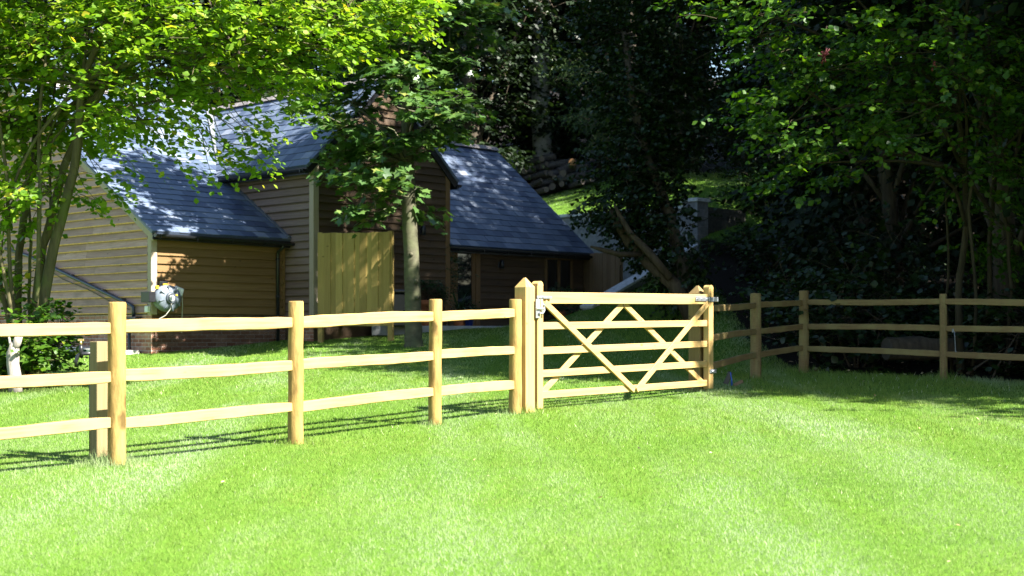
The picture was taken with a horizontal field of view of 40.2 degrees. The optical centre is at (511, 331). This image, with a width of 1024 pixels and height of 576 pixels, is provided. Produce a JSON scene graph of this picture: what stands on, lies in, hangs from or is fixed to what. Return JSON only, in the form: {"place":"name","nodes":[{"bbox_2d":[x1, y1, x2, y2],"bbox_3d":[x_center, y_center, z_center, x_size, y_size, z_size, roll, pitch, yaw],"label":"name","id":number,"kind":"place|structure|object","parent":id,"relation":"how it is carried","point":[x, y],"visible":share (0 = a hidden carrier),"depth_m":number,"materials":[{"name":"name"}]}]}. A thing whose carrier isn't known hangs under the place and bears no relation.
{"place":"outdoors","nodes":[
{"label":"outdoors","id":0,"kind":"place"},
{"bbox_2d":[61,346,138,353],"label":"path","id":1,"kind":"structure","parent":0,"point":[127,351],"depth_m":26.43,"materials":[{"name":"white stone"}]},
{"bbox_2d":[15,3,856,89],"label":"sky","id":2,"kind":"structure","parent":0,"point":[193,3],"materials":[{"name":"white"}]},
{"bbox_2d":[0,77,1023,575],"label":"ground","id":3,"kind":"structure","parent":0,"point":[724,281],"depth_m":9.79,"materials":[{"name":"green plant"}]},
{"bbox_2d":[6,337,22,391],"bbox_3d":[-6.256,0.375,17.597,0.212,0.854,0.200,0,0,0],"label":"dead stump","id":4,"kind":"object","parent":3,"relation":"on","point":[12,363],"visible":0.79,"depth_m":17.54,"materials":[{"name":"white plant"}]},
{"bbox_2d":[0,297,90,375],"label":"leafy shrub","id":5,"kind":"object","parent":3,"relation":"on","point":[49,361],"visible":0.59,"depth_m":18.11,"materials":[{"name":"green plant"}]},
{"bbox_2d":[0,0,123,87],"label":"woodland tree","id":6,"kind":"object","parent":3,"relation":"on","point":[24,1],"visible":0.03,"depth_m":49.72,"materials":[{"name":"green plant"}]},
{"bbox_2d":[74,339,89,455],"bbox_3d":[-3.399,0.597,11.115,0.148,1.084,0.048,0,0,0],"label":"garden tap","id":7,"kind":"object","parent":3,"relation":"on","point":[80,353],"visible":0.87,"depth_m":11.11,"materials":[{"name":"black plastic"}]},
{"bbox_2d":[90,341,107,458],"bbox_3d":[-3.240,0.604,10.980,0.110,1.060,0.100,0,0,44],"label":"wooden stake","id":8,"kind":"object","parent":3,"relation":"on","point":[98,363],"visible":0.54,"depth_m":10.94,"materials":[{"name":"brown wood"}]},
{"bbox_2d":[0,0,244,94],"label":"woodland tree","id":9,"kind":"object","parent":3,"relation":"on","point":[138,69],"visible":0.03,"depth_m":47.72,"materials":[{"name":"green plant"}]},
{"bbox_2d":[132,0,313,100],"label":"woodland tree","id":10,"kind":"object","parent":3,"relation":"on","point":[217,39],"depth_m":57.97,"materials":[{"name":"green plant"}]},
{"bbox_2d":[0,0,456,388],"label":"hazel tree","id":11,"kind":"object","parent":3,"relation":"on","point":[29,48],"visible":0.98,"depth_m":17.85,"materials":[{"name":"green plant"}]},
{"bbox_2d":[118,0,342,106],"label":"woodland tree","id":12,"kind":"object","parent":3,"relation":"on","point":[237,100],"visible":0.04,"depth_m":44.52,"materials":[{"name":"green plant"}]},
{"bbox_2d":[132,0,345,101],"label":"woodland tree","id":13,"kind":"object","parent":3,"relation":"on","point":[231,53],"visible":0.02,"depth_m":48.46,"materials":[{"name":"green plant"}]},
{"bbox_2d":[0,299,521,465],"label":"post and rail fence","id":14,"kind":"object","parent":3,"relation":"on","point":[116,422],"visible":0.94,"depth_m":11.68,"materials":[{"name":"brown wood"}]},
{"bbox_2d":[0,75,593,353],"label":"timber house","id":15,"kind":"structure","parent":3,"relation":"on","point":[245,251],"depth_m":28.49,"materials":[{"name":"brown wood"}]},
{"bbox_2d":[141,280,183,332],"bbox_3d":[-6.499,-0.475,26.151,0.802,0.992,0.356,0,0,-30],"label":"hose reel","id":16,"kind":"object","parent":15,"relation":"attached to","point":[164,296],"visible":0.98,"depth_m":26.05,"materials":[{"name":"grey plastic"}]},
{"bbox_2d":[448,252,479,325],"bbox_3d":[-1.091,-1.030,32.214,0.132,1.920,0.960,0,0,44],"label":"door","id":17,"kind":"structure","parent":15,"relation":"in","point":[470,286],"depth_m":32.31,"materials":[{"name":"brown wood"}]},
{"bbox_2d":[544,257,575,308],"bbox_3d":[1.166,-1.210,34.574,0.130,1.280,1.130,0,0,44],"label":"window","id":18,"kind":"structure","parent":15,"relation":"in","point":[560,270],"depth_m":34.56,"materials":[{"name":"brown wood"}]},
{"bbox_2d":[318,231,393,342],"bbox_3d":[-3.069,-0.776,27.411,1.581,2.379,0.122,0,0,17],"label":"board screen","id":19,"kind":"object","parent":3,"relation":"on","point":[356,274],"visible":0.83,"depth_m":27.36,"materials":[{"name":"beige wood"}]},
{"bbox_2d":[220,0,493,136],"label":"woodland tree","id":20,"kind":"object","parent":3,"relation":"on","point":[319,70],"depth_m":45.39,"materials":[{"name":"green plant"}]},
{"bbox_2d":[310,14,484,140],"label":"woodland tree","id":21,"kind":"object","parent":3,"relation":"on","point":[316,69],"visible":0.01,"depth_m":46.33,"materials":[{"name":"green plant"}]},
{"bbox_2d":[265,0,533,347],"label":"sycamore tree","id":22,"kind":"object","parent":3,"relation":"on","point":[402,150],"visible":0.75,"depth_m":25.30,"materials":[{"name":"green plant"}]},
{"bbox_2d":[372,326,503,334],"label":"terrace","id":23,"kind":"structure","parent":3,"relation":"on","point":[379,330],"depth_m":28.98,"materials":[{"name":"grey stone"}]},
{"bbox_2d":[394,290,404,326],"bbox_3d":[-2.296,-0.488,28.900,0.560,0.756,0.660,0,0,-17],"label":"storage bin","id":24,"kind":"object","parent":23,"relation":"on","point":[399,300],"visible":0.16,"depth_m":28.59,"materials":[{"name":"black plastic"}]},
{"bbox_2d":[420,279,457,325],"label":"potted plant","id":25,"kind":"object","parent":23,"relation":"on","point":[425,303],"visible":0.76,"depth_m":29.80,"materials":[{"name":"green plant"}]},
{"bbox_2d":[440,244,478,309],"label":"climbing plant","id":26,"kind":"object","parent":23,"relation":"on","point":[456,260],"visible":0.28,"depth_m":30.90,"materials":[{"name":"green plant"}]},
{"bbox_2d":[451,298,480,325],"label":"potted plant","id":27,"kind":"object","parent":23,"relation":"on","point":[469,322],"visible":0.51,"depth_m":30.23,"materials":[{"name":"green plant"}]},
{"bbox_2d":[450,291,481,325],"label":"potted plant","id":28,"kind":"object","parent":23,"relation":"on","point":[459,323],"visible":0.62,"depth_m":30.30,"materials":[{"name":"green plant"}]},
{"bbox_2d":[545,282,581,315],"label":"potted plant","id":29,"kind":"object","parent":23,"relation":"on","point":[566,312],"visible":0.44,"depth_m":32.45,"materials":[{"name":"green plant"}]},
{"bbox_2d":[258,0,650,144],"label":"woodland tree","id":30,"kind":"object","parent":3,"relation":"on","point":[553,18],"visible":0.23,"depth_m":46.77,"materials":[{"name":"green plant"}]},
{"bbox_2d":[395,0,562,179],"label":"woodland tree","id":31,"kind":"object","parent":3,"relation":"on","point":[506,110],"visible":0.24,"depth_m":46.25,"materials":[{"name":"green plant"}]},
{"bbox_2d":[349,0,609,165],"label":"woodland tree","id":32,"kind":"object","parent":3,"relation":"on","point":[498,140],"visible":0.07,"depth_m":50.44,"materials":[{"name":"green plant"}]},
{"bbox_2d":[515,278,534,412],"bbox_3d":[0.135,0.317,14.740,0.155,1.776,0.155,0,0,39],"label":"gate post","id":33,"kind":"object","parent":3,"relation":"on","point":[525,290],"visible":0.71,"depth_m":14.68,"materials":[{"name":"brown wood"}]},
{"bbox_2d":[532,281,717,408],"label":"field gate","id":34,"kind":"structure","parent":33,"relation":"attached to","point":[546,300],"depth_m":16.05,"materials":[{"name":"brown wood"}]},
{"bbox_2d":[463,0,614,183],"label":"woodland tree","id":35,"kind":"object","parent":3,"relation":"on","point":[563,135],"visible":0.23,"depth_m":50.46,"materials":[{"name":"green plant"}]},
{"bbox_2d":[529,161,548,174],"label":"log","id":36,"kind":"object","parent":3,"relation":"on","point":[545,163],"visible":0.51,"depth_m":48.59,"materials":[{"name":"brown wood"}]},
{"bbox_2d":[526,155,543,166],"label":"log","id":37,"kind":"object","parent":36,"relation":"on","point":[539,158],"visible":0.57,"depth_m":48.53,"materials":[{"name":"brown wood"}]},
{"bbox_2d":[534,153,555,164],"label":"log","id":38,"kind":"object","parent":36,"relation":"on","point":[549,157],"visible":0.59,"depth_m":48.99,"materials":[{"name":"brown wood"}]},
{"bbox_2d":[539,159,568,169],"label":"log","id":39,"kind":"object","parent":36,"relation":"on","point":[555,164],"visible":0.69,"depth_m":48.66,"materials":[{"name":"brown wood"}]},
{"bbox_2d":[535,187,548,194],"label":"log","id":40,"kind":"object","parent":3,"relation":"on","point":[539,191],"visible":0.52,"depth_m":47.36,"materials":[{"name":"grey wood"}]},
{"bbox_2d":[531,0,553,189],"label":"beech tree","id":41,"kind":"object","parent":3,"relation":"on","point":[539,142],"visible":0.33,"depth_m":49.72,"materials":[{"name":"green plant"}]},
{"bbox_2d":[477,1,626,155],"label":"woodland tree","id":42,"kind":"object","parent":3,"relation":"on","point":[518,17],"depth_m":56.12,"materials":[{"name":"green plant"}]},
{"bbox_2d":[549,183,560,192],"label":"log","id":43,"kind":"object","parent":3,"relation":"on","point":[553,187],"visible":0.99,"depth_m":47.78,"materials":[{"name":"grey wood"}]},
{"bbox_2d":[519,125,607,183],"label":"undergrowth shrub","id":44,"kind":"object","parent":3,"relation":"on","point":[567,154],"visible":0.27,"depth_m":50.22,"materials":[{"name":"green plant"}]},
{"bbox_2d":[558,181,568,189],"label":"log","id":45,"kind":"object","parent":3,"relation":"on","point":[563,185],"visible":0.91,"depth_m":47.81,"materials":[{"name":"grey wood"}]},
{"bbox_2d":[557,170,592,182],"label":"log","id":46,"kind":"object","parent":45,"relation":"on","point":[564,179],"visible":0.55,"depth_m":47.88,"materials":[{"name":"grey wood"}]},
{"bbox_2d":[559,170,573,182],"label":"log","id":47,"kind":"object","parent":3,"relation":"on","point":[563,173],"visible":0.46,"depth_m":47.80,"materials":[{"name":"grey wood"}]},
{"bbox_2d":[566,0,577,172],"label":"beech tree","id":48,"kind":"object","parent":3,"relation":"on","point":[574,85],"visible":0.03,"depth_m":53.82,"materials":[{"name":"green plant"}]},
{"bbox_2d":[568,158,576,168],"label":"log","id":49,"kind":"object","parent":3,"relation":"on","point":[571,165],"visible":0.88,"depth_m":46.77,"materials":[{"name":"brown wood"}]},
{"bbox_2d":[568,179,584,188],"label":"log","id":50,"kind":"object","parent":3,"relation":"on","point":[572,185],"visible":0.88,"depth_m":47.65,"materials":[{"name":"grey wood"}]},
{"bbox_2d":[486,0,716,168],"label":"woodland tree","id":51,"kind":"object","parent":3,"relation":"on","point":[526,140],"visible":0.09,"depth_m":49.85,"materials":[{"name":"green plant"}]},
{"bbox_2d":[583,253,622,292],"bbox_3d":[2.189,-0.962,34.925,0.120,2.063,1.703,0,0,-35],"label":"board fence","id":52,"kind":"object","parent":3,"relation":"on","point":[602,272],"visible":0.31,"depth_m":34.78,"materials":[{"name":"brown wood"}]},
{"bbox_2d":[536,1,714,208],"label":"yew tree","id":53,"kind":"object","parent":3,"relation":"on","point":[588,121],"visible":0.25,"depth_m":34.31,"materials":[{"name":"green plant"}]},
{"bbox_2d":[522,0,747,320],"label":"leaning tree","id":54,"kind":"object","parent":3,"relation":"on","point":[639,245],"visible":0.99,"depth_m":28.43,"materials":[{"name":"green plant"}]},
{"bbox_2d":[580,244,698,309],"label":"sloping wall","id":55,"kind":"structure","parent":3,"relation":"on","point":[629,284],"depth_m":33.17,"materials":[{"name":"grey concrete"}]},
{"bbox_2d":[558,197,745,280],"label":"retaining wall","id":56,"kind":"structure","parent":3,"relation":"on","point":[710,224],"depth_m":37.96,"materials":[{"name":"grey concrete"}]},
{"bbox_2d":[568,0,769,174],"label":"woodland tree","id":57,"kind":"object","parent":3,"relation":"on","point":[698,133],"visible":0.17,"depth_m":46.70,"materials":[{"name":"green plant"}]},
{"bbox_2d":[549,0,824,165],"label":"woodland tree","id":58,"kind":"object","parent":3,"relation":"on","point":[690,21],"visible":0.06,"depth_m":50.01,"materials":[{"name":"green plant"}]},
{"bbox_2d":[688,286,706,390],"bbox_3d":[2.350,0.254,17.720,0.170,1.681,0.170,0,0,39],"label":"gate post","id":59,"kind":"object","parent":3,"relation":"on","point":[695,334],"visible":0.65,"depth_m":17.65,"materials":[{"name":"brown wood"}]},
{"bbox_2d":[723,371,732,385],"bbox_3d":[2.872,0.617,18.593,0.127,0.191,0.033,0,0,0],"label":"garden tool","id":60,"kind":"object","parent":3,"relation":"on","point":[728,377],"visible":1,"depth_m":18.59,"materials":[{"name":"blue plastic"}]},
{"bbox_2d":[661,0,813,152],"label":"woodland tree","id":61,"kind":"object","parent":3,"relation":"on","point":[733,27],"visible":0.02,"depth_m":54.86,"materials":[{"name":"green plant"}]},
{"bbox_2d":[694,218,781,255],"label":"undergrowth shrub","id":62,"kind":"object","parent":3,"relation":"on","point":[744,228],"visible":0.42,"depth_m":35.40,"materials":[{"name":"green plant"}]},
{"bbox_2d":[707,132,769,179],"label":"undergrowth shrub","id":63,"kind":"object","parent":3,"relation":"on","point":[741,161],"visible":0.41,"depth_m":44.97,"materials":[{"name":"green plant"}]},
{"bbox_2d":[702,164,785,220],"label":"undergrowth shrub","id":64,"kind":"object","parent":3,"relation":"on","point":[743,180],"visible":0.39,"depth_m":39.47,"materials":[{"name":"green plant"}]},
{"bbox_2d":[671,0,853,176],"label":"woodland tree","id":65,"kind":"object","parent":3,"relation":"on","point":[712,21],"visible":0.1,"depth_m":45.88,"materials":[{"name":"green plant"}]},
{"bbox_2d":[715,203,846,284],"bbox_3d":[6.024,-1.812,31.075,3.006,2.061,2.767,0,0,-25],"label":"undergrowth shrub","id":66,"kind":"object","parent":3,"relation":"on","point":[770,249],"visible":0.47,"depth_m":30.88,"materials":[{"name":"green plant"}]},
{"bbox_2d":[710,0,855,193],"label":"woodland tree","id":67,"kind":"object","parent":3,"relation":"on","point":[767,161],"visible":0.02,"depth_m":40.98,"materials":[{"name":"green plant"}]},
{"bbox_2d":[737,221,858,272],"bbox_3d":[7.234,-1.888,32.853,3.657,1.564,4.190,0,0,-22],"label":"undergrowth shrub","id":68,"kind":"object","parent":3,"relation":"on","point":[769,268],"visible":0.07,"depth_m":33.06,"materials":[{"name":"green plant"}]},
{"bbox_2d":[718,239,879,346],"bbox_3d":[5.000,-0.510,24.026,2.682,2.174,2.913,0,0,21],"label":"undergrowth shrub","id":69,"kind":"object","parent":3,"relation":"on","point":[766,296],"visible":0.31,"depth_m":23.95,"materials":[{"name":"green plant"}]},
{"bbox_2d":[713,261,886,333],"bbox_3d":[5.679,-0.601,26.500,3.246,1.531,3.719,0,0,23],"label":"undergrowth shrub","id":70,"kind":"object","parent":3,"relation":"on","point":[781,287],"visible":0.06,"depth_m":26.28,"materials":[{"name":"green plant"}]},
{"bbox_2d":[749,195,857,245],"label":"undergrowth shrub","id":71,"kind":"object","parent":3,"relation":"on","point":[761,213],"visible":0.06,"depth_m":36.81,"materials":[{"name":"green plant"}]},
{"bbox_2d":[646,0,1023,375],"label":"hazel tree","id":72,"kind":"object","parent":3,"relation":"on","point":[955,77],"visible":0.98,"depth_m":19.10,"materials":[{"name":"green plant"}]},
{"bbox_2d":[685,0,988,269],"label":"woodland tree","id":73,"kind":"object","parent":3,"relation":"on","point":[826,170],"visible":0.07,"depth_m":34.17,"materials":[{"name":"green plant"}]},
{"bbox_2d":[666,4,1015,265],"bbox_3d":[10.037,-9.260,34.524,10.537,16.374,10.184,0,0,-44],"label":"woodland tree","id":74,"kind":"object","parent":3,"relation":"on","point":[903,180],"visible":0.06,"depth_m":34.54,"materials":[{"name":"green plant"}]},
{"bbox_2d":[743,235,943,373],"bbox_3d":[5.131,-0.309,21.820,3.233,2.445,2.976,0,0,7],"label":"undergrowth shrub","id":75,"kind":"object","parent":3,"relation":"on","point":[834,317],"visible":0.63,"depth_m":21.62,"materials":[{"name":"green plant"}]},
{"bbox_2d":[773,235,924,280],"bbox_3d":[7.343,-1.498,30.704,3.290,1.404,3.769,0,0,-7],"label":"undergrowth shrub","id":76,"kind":"object","parent":3,"relation":"on","point":[777,253],"visible":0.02,"depth_m":30.50,"materials":[{"name":"green plant"}]},
{"bbox_2d":[780,192,924,294],"bbox_3d":[6.826,-1.460,28.165,2.792,2.633,2.570,0,0,5],"label":"undergrowth shrub","id":77,"kind":"object","parent":3,"relation":"on","point":[847,251],"visible":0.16,"depth_m":27.93,"materials":[{"name":"green plant"}]},
{"bbox_2d":[748,0,962,141],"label":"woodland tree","id":78,"kind":"object","parent":3,"relation":"on","point":[782,18],"depth_m":46.10,"materials":[{"name":"green plant"}]},
{"bbox_2d":[713,291,1023,379],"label":"post and rail fence","id":79,"kind":"object","parent":3,"relation":"on","point":[755,305],"visible":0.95,"depth_m":19.98,"materials":[{"name":"brown wood"}]},
{"bbox_2d":[714,0,1023,308],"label":"woodland tree","id":80,"kind":"object","parent":3,"relation":"on","point":[890,190],"visible":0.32,"depth_m":27.81,"materials":[{"name":"green plant"}]},
{"bbox_2d":[773,200,984,363],"bbox_3d":[5.958,-0.705,23.550,3.173,3.041,3.447,0,0,-41],"label":"undergrowth shrub","id":81,"kind":"object","parent":3,"relation":"on","point":[917,275],"visible":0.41,"depth_m":23.17,"materials":[{"name":"green plant"}]},
{"bbox_2d":[771,0,1023,227],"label":"woodland tree","id":82,"kind":"object","parent":3,"relation":"on","point":[833,12],"visible":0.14,"depth_m":27.20,"materials":[{"name":"green plant"}]},
{"bbox_2d":[790,0,1023,347],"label":"woodland tree","id":83,"kind":"object","parent":3,"relation":"on","point":[998,285],"visible":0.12,"depth_m":23.40,"materials":[{"name":"green plant"}]},
{"bbox_2d":[874,228,946,276],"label":"undergrowth shrub","id":84,"kind":"object","parent":3,"relation":"on","point":[911,251],"visible":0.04,"depth_m":31.39,"materials":[{"name":"green plant"}]},
{"bbox_2d":[881,336,956,360],"bbox_3d":[6.034,0.243,20.693,1.125,0.366,0.363,0,0,-14],"label":"log","id":85,"kind":"object","parent":3,"relation":"on","point":[917,342],"visible":0.75,"depth_m":20.55,"materials":[{"name":"wood"}]},
{"bbox_2d":[840,291,1023,371],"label":"undergrowth shrub","id":86,"kind":"object","parent":3,"relation":"on","point":[927,317],"visible":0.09,"depth_m":22.32,"materials":[{"name":"green plant"}]},
{"bbox_2d":[912,229,985,271],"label":"undergrowth shrub","id":87,"kind":"object","parent":3,"relation":"on","point":[938,244],"visible":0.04,"depth_m":33.71,"materials":[{"name":"green plant"}]},
{"bbox_2d":[911,172,1022,291],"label":"undergrowth shrub","id":88,"kind":"object","parent":3,"relation":"on","point":[935,238],"visible":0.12,"depth_m":29.16,"materials":[{"name":"green plant"}]},
{"bbox_2d":[920,288,1023,376],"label":"undergrowth shrub","id":89,"kind":"object","parent":3,"relation":"on","point":[1000,317],"visible":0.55,"depth_m":20.32,"materials":[{"name":"green plant"}]},
{"bbox_2d":[942,0,1023,221],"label":"woodland tree","id":90,"kind":"object","parent":3,"relation":"on","point":[1014,9],"visible":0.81,"depth_m":19.36,"materials":[{"name":"green plant"}]},
{"bbox_2d":[949,260,1023,347],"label":"undergrowth shrub","id":91,"kind":"object","parent":3,"relation":"on","point":[1021,280],"visible":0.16,"depth_m":23.30,"materials":[{"name":"green plant"}]},
{"bbox_2d":[953,348,1023,365],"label":"log","id":92,"kind":"object","parent":3,"relation":"on","point":[978,362],"visible":0.2,"depth_m":21.17,"materials":[{"name":"wood"}]},
{"bbox_2d":[966,343,1013,374],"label":"fallen branch","id":93,"kind":"object","parent":3,"relation":"on","point":[976,367],"visible":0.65,"depth_m":20.11,"materials":[{"name":"brown wood"}]},
{"bbox_2d":[970,3,1023,225],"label":"woodland tree","id":94,"kind":"object","parent":3,"relation":"on","point":[1023,107],"depth_m":30.93,"materials":[{"name":"green plant"}]},
{"bbox_2d":[1004,318,1023,371],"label":"fallen branch","id":95,"kind":"object","parent":3,"relation":"on","point":[1009,363],"visible":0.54,"depth_m":20.21,"materials":[{"name":"brown wood"}]},
{"bbox_2d":[79,287,1017,561],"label":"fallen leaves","id":96,"kind":"object","parent":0,"point":[639,447],"depth_m":19.92,"materials":[{"name":"plant"}]},
{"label":"log","id":97,"kind":"object","parent":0,"visible":0},
{"bbox_2d":[529,178,542,186],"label":"log","id":98,"kind":"object","parent":97,"relation":"on","point":[536,182],"visible":0.44,"depth_m":47.93,"materials":[{"name":"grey wood"}]},
{"bbox_2d":[531,179,558,187],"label":"log","id":99,"kind":"object","parent":98,"relation":"on","point":[545,182],"visible":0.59,"depth_m":48.12,"materials":[{"name":"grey wood"}]},
{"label":"log","id":100,"kind":"object","parent":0,"visible":0},
{"bbox_2d":[516,167,527,175],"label":"log","id":101,"kind":"object","parent":100,"relation":"on","point":[523,172],"visible":0.34,"depth_m":48.33,"materials":[{"name":"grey wood"}]},
{"bbox_2d":[521,165,535,176],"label":"log","id":102,"kind":"object","parent":100,"relation":"on","point":[529,170],"visible":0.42,"depth_m":48.51,"materials":[{"name":"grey wood"}]},
{"bbox_2d":[526,170,547,182],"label":"log","id":103,"kind":"object","parent":100,"relation":"on","point":[538,175],"visible":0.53,"depth_m":48.19,"materials":[{"name":"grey wood"}]},
{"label":"log","id":104,"kind":"object","parent":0,"visible":0},
{"bbox_2d":[534,170,552,180],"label":"log","id":105,"kind":"object","parent":104,"relation":"on","point":[549,173],"visible":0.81,"depth_m":48.01,"materials":[{"name":"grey wood"}]},
{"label":"log","id":106,"kind":"object","parent":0,"visible":0},
{"bbox_2d":[554,163,570,169],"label":"log","id":107,"kind":"object","parent":106,"relation":"on","point":[565,166],"visible":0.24,"depth_m":48.39,"materials":[{"name":"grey wood"}]},
{"bbox_2d":[557,163,587,172],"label":"log","id":108,"kind":"object","parent":106,"relation":"on","point":[571,170],"visible":0.59,"depth_m":48.49,"materials":[{"name":"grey wood"}]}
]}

